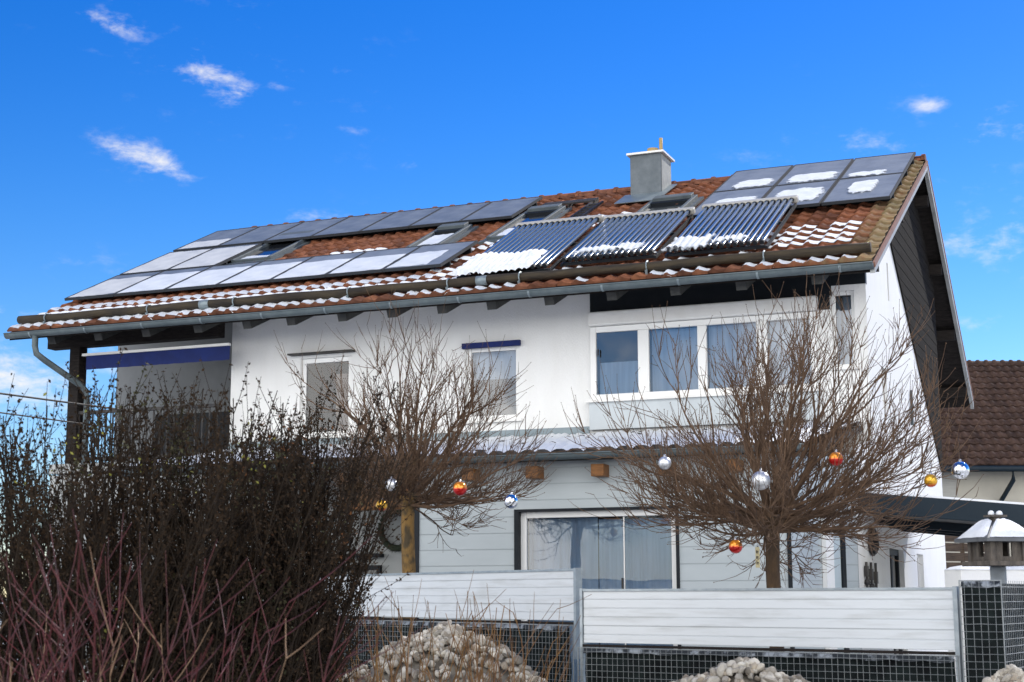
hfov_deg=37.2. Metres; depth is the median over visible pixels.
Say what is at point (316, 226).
solar panel
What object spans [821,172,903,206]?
solar panel
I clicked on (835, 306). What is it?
window
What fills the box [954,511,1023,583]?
bird house
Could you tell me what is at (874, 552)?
wall plaque
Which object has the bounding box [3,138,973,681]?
house
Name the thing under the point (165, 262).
solar panel
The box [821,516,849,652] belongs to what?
side door
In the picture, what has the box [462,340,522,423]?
window
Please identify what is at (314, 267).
solar panel
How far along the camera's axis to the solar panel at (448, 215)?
27.06 m
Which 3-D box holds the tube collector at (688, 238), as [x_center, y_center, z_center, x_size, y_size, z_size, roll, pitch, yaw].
[3.137,-1.662,21.753,1.490,0.186,2.672,-4,18,22]
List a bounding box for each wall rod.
[864,562,869,587]
[869,562,874,587]
[874,563,877,587]
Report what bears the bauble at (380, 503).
hanging from the globe tree at (435, 498)
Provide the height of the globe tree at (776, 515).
4.449 m
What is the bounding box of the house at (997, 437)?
[940,360,1023,562]
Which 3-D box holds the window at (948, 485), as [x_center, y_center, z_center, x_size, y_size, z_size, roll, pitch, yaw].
[10.368,3.452,36.513,0.650,0.600,0.040,0,-10,0]
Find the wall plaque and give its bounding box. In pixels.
[868,528,878,555]
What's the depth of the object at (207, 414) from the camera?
26.45 m
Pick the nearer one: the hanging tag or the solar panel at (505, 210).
the hanging tag
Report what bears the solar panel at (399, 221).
attached to the house at (559, 338)
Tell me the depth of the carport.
18.33 m
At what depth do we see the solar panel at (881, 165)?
24.70 m
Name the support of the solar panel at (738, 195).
attached to the house at (559, 338)
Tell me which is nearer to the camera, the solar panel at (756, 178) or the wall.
the wall
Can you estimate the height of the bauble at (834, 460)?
0.236 m
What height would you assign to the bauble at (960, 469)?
0.339 m
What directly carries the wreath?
attached to the house at (559, 338)
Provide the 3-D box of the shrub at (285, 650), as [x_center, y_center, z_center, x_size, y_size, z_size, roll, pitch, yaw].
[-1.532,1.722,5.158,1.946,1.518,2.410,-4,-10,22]
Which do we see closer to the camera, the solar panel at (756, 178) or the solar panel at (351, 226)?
the solar panel at (756, 178)
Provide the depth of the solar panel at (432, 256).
23.59 m
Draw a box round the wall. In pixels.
[944,565,1023,681]
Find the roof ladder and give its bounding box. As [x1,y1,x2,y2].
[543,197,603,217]
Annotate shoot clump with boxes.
[331,570,591,681]
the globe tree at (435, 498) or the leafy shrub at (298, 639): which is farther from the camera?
the globe tree at (435, 498)
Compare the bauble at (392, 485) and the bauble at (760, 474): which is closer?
the bauble at (760, 474)
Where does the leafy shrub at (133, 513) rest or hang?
on the ground
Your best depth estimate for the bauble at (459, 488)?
14.95 m
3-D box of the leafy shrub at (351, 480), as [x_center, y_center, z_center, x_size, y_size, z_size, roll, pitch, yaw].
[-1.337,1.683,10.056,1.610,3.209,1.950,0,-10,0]
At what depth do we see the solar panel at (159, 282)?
25.43 m
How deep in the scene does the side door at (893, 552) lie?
21.92 m
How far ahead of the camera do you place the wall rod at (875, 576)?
19.42 m
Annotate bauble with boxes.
[376,498,386,510]
[385,466,397,490]
[453,480,466,495]
[504,492,517,508]
[658,442,670,469]
[729,504,742,553]
[751,463,770,489]
[829,440,842,465]
[924,470,937,486]
[951,436,969,478]
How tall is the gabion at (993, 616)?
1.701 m
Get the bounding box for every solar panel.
[64,271,162,300]
[113,266,211,295]
[120,248,212,274]
[164,261,261,291]
[167,243,261,269]
[173,226,259,251]
[216,256,313,286]
[218,222,302,246]
[264,217,347,242]
[270,251,365,281]
[311,212,394,239]
[325,246,419,276]
[359,207,441,234]
[382,240,477,272]
[409,202,490,229]
[460,196,542,223]
[687,186,773,218]
[714,165,793,191]
[758,179,837,211]
[775,158,853,185]
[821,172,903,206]
[840,152,915,178]
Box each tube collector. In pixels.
[452,214,603,277]
[560,207,695,266]
[661,195,798,257]
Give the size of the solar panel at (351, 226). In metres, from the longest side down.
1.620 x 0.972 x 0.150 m
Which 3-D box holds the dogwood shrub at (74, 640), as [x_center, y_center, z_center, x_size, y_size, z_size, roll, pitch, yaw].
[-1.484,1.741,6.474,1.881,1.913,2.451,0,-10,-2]
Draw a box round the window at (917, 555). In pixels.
[917,555,919,586]
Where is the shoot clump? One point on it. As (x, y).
(462, 658)
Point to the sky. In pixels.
(133, 133)
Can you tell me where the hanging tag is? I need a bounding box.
[755,513,759,567]
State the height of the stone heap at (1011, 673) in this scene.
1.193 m
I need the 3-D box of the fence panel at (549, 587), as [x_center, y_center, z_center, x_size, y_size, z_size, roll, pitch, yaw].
[-1.730,2.840,16.055,0.068,0.750,8.229,6,-11,-33]
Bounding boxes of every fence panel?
[320,568,581,658]
[579,586,964,681]
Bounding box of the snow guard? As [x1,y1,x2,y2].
[17,242,871,323]
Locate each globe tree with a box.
[274,283,557,618]
[534,266,986,651]
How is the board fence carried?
on the ground
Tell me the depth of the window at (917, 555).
24.01 m
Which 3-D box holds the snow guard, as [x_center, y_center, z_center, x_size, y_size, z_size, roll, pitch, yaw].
[-1.676,-0.746,21.954,13.533,0.209,0.171,-4,-10,22]
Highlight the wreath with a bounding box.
[377,510,400,551]
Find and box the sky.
[0,0,1023,596]
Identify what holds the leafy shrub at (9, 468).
on the ground
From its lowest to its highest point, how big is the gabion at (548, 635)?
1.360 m
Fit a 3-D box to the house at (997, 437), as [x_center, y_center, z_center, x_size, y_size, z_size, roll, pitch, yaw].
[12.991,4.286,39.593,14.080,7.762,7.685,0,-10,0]
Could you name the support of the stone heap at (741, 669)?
on the ground
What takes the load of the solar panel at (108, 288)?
attached to the house at (559, 338)
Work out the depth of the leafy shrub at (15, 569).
8.05 m
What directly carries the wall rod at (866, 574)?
attached to the house at (559, 338)
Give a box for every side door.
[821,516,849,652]
[889,549,902,650]
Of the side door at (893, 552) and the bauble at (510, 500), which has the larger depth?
the side door at (893, 552)
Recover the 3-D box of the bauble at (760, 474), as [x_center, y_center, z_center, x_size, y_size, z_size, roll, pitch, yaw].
[1.964,1.043,12.010,0.152,0.272,0.152,-4,-10,22]
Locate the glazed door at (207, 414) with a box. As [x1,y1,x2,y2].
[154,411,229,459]
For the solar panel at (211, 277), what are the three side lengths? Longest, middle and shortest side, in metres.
1.550 x 0.985 x 0.149 m
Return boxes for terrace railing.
[0,392,137,570]
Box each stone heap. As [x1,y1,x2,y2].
[338,620,545,681]
[672,657,809,681]
[982,664,1023,681]
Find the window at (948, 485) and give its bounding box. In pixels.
[942,472,957,496]
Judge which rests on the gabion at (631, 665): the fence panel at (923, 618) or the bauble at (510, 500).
the fence panel at (923, 618)
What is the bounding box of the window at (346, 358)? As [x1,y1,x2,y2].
[287,349,355,438]
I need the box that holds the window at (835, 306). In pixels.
[829,291,860,370]
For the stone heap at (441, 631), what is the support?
on the ground
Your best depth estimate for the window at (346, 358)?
23.40 m
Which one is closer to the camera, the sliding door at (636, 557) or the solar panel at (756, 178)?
the sliding door at (636, 557)
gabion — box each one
[207,619,573,681]
[577,647,959,681]
[958,580,1023,681]
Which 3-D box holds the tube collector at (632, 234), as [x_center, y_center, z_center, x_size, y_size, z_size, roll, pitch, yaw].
[1.730,-1.568,22.360,1.440,0.170,2.400,-4,18,22]
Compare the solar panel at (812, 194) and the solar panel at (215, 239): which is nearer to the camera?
the solar panel at (812, 194)
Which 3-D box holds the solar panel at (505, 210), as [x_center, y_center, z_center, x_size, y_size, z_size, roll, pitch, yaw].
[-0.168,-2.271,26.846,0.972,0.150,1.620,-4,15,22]
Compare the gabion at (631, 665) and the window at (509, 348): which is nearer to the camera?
the gabion at (631, 665)
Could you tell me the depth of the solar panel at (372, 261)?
23.94 m
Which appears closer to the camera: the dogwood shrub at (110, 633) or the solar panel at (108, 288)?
the dogwood shrub at (110, 633)
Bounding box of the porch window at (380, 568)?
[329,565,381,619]
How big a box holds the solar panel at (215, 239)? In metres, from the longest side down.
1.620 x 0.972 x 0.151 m
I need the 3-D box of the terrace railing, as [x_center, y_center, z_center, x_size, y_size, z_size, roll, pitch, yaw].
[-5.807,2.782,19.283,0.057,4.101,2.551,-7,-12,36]
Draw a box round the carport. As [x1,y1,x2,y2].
[857,491,1023,535]
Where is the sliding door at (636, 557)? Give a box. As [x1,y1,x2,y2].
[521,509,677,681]
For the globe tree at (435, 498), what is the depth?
16.19 m
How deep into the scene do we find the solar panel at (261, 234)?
28.57 m
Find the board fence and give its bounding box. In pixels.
[945,535,984,568]
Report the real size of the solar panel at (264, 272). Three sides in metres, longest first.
1.550 x 0.985 x 0.149 m
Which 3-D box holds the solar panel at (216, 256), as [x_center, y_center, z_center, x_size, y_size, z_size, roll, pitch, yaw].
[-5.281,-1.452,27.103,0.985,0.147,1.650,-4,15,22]
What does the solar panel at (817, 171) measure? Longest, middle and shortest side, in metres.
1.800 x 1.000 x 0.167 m
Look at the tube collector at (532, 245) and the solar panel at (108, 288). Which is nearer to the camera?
the tube collector at (532, 245)
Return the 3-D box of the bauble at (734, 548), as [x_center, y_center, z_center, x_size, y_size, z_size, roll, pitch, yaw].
[1.824,1.529,12.425,0.114,0.414,0.114,-4,-10,22]
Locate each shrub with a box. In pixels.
[0,347,301,681]
[0,412,178,681]
[0,509,424,681]
[0,531,390,681]
[9,618,321,681]
[36,361,374,681]
[84,406,397,681]
[190,355,431,681]
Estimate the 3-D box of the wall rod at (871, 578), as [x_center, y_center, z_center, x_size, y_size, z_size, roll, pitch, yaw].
[4.522,3.233,19.075,0.074,0.900,0.108,-9,-13,43]

